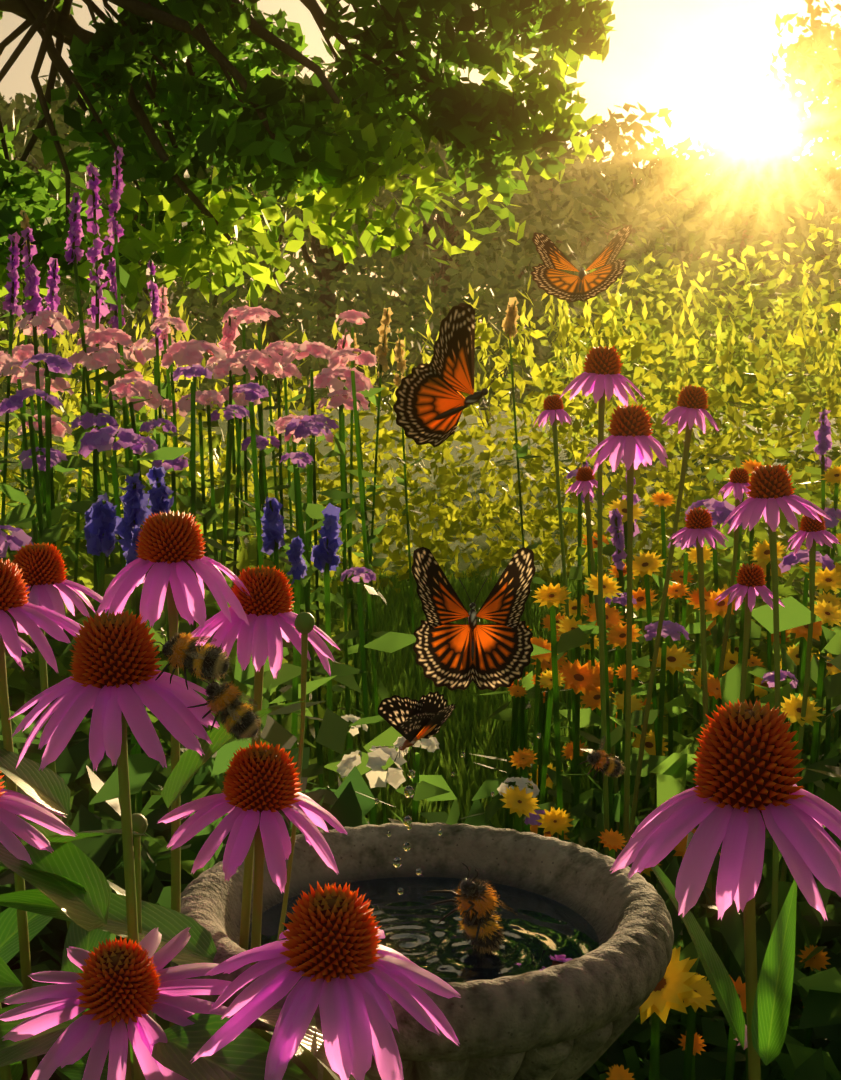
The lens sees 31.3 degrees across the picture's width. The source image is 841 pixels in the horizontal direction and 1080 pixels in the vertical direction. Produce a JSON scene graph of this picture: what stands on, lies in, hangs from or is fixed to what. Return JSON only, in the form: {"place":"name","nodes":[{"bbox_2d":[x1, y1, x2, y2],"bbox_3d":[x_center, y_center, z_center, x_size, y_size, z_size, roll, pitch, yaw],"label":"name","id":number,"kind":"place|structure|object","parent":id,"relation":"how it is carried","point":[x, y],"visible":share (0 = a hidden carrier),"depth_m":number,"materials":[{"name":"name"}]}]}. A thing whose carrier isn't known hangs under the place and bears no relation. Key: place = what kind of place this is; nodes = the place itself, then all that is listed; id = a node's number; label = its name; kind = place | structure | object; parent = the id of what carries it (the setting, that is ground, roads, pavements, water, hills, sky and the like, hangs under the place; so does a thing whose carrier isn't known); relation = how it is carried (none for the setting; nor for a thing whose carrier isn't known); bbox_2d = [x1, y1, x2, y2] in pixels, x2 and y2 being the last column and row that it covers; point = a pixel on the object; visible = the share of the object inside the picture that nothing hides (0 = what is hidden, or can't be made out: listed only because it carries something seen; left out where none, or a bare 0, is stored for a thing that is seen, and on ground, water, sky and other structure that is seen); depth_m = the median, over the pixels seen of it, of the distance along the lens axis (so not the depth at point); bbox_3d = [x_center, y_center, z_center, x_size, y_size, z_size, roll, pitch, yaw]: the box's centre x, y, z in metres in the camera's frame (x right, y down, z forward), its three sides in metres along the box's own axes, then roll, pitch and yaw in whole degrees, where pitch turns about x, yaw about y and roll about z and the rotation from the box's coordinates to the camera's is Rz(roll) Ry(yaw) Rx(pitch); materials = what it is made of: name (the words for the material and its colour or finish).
{"place":"outdoors","nodes":[
{"label":"outdoors","id":0,"kind":"place"},
{"bbox_2d":[0,373,840,847],"bbox_3d":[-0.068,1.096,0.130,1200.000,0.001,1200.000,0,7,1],"label":"ground","id":1,"kind":"structure","parent":0,"point":[478,449],"depth_m":14.18,"materials":[{"name":"green plant"}]},
{"bbox_2d":[0,145,548,1079],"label":"flower bed","id":2,"kind":"object","parent":1,"relation":"on","point":[98,523],"visible":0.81,"depth_m":2.96,"materials":[{"name":"green plant"}]},
{"bbox_2d":[0,0,616,347],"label":"tree","id":3,"kind":"object","parent":1,"relation":"on","point":[262,127],"depth_m":10.23,"materials":[{"name":"green plant"}]},
{"bbox_2d":[0,510,840,1079],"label":"coneflowers","id":4,"kind":"object","parent":1,"relation":"on","point":[96,1008],"visible":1,"depth_m":0.93,"materials":[{"name":"pink plant"}]},
{"bbox_2d":[0,0,840,412],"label":"tree line","id":5,"kind":"object","parent":1,"relation":"on","point":[670,196],"depth_m":31.45,"materials":[{"name":"green plant"}]},
{"bbox_2d":[0,200,840,599],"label":"border shrub","id":6,"kind":"object","parent":1,"relation":"on","point":[544,524],"visible":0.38,"depth_m":7.54,"materials":[{"name":"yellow plant"}]},
{"bbox_2d":[170,822,673,1079],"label":"bath","id":7,"kind":"object","parent":1,"relation":"on","point":[574,1019],"visible":0.48,"depth_m":1.07,"materials":[{"name":"grey stone"}]},
{"bbox_2d":[248,877,598,982],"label":"water","id":8,"kind":"structure","parent":7,"relation":"on","point":[541,932],"depth_m":1.18,"materials":[{"name":"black liquid"}]},
{"bbox_2d":[150,632,625,954],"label":"bees","id":9,"kind":"object","parent":8,"relation":"on","point":[475,900],"visible":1,"depth_m":0.93,"materials":[{"name":"beige"}]},
{"bbox_2d":[21,566,839,890],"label":"lawn grass","id":10,"kind":"structure","parent":1,"relation":"on","point":[401,666],"depth_m":4.57,"materials":[{"name":"green plant"}]},
{"bbox_2d":[364,403,840,1079],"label":"flower bed","id":11,"kind":"object","parent":1,"relation":"on","point":[678,1029],"visible":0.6,"depth_m":2.29,"materials":[{"name":"green plant"}]},
{"bbox_2d":[533,346,840,1072],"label":"coneflowers","id":12,"kind":"object","parent":1,"relation":"on","point":[767,490],"visible":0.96,"depth_m":1.87,"materials":[{"name":"pink plant"}]},
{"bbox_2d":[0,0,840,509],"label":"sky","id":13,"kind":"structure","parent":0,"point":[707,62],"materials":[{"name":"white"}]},
{"bbox_2d":[358,733,540,894],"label":"water drops","id":14,"kind":"object","parent":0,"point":[407,819],"visible":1,"depth_m":1.10,"materials":[{"name":"white"}]},
{"bbox_2d":[375,225,631,769],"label":"butterflies","id":15,"kind":"object","parent":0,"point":[432,403],"visible":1,"depth_m":1.00,"materials":[{"name":"orange"}]}
]}

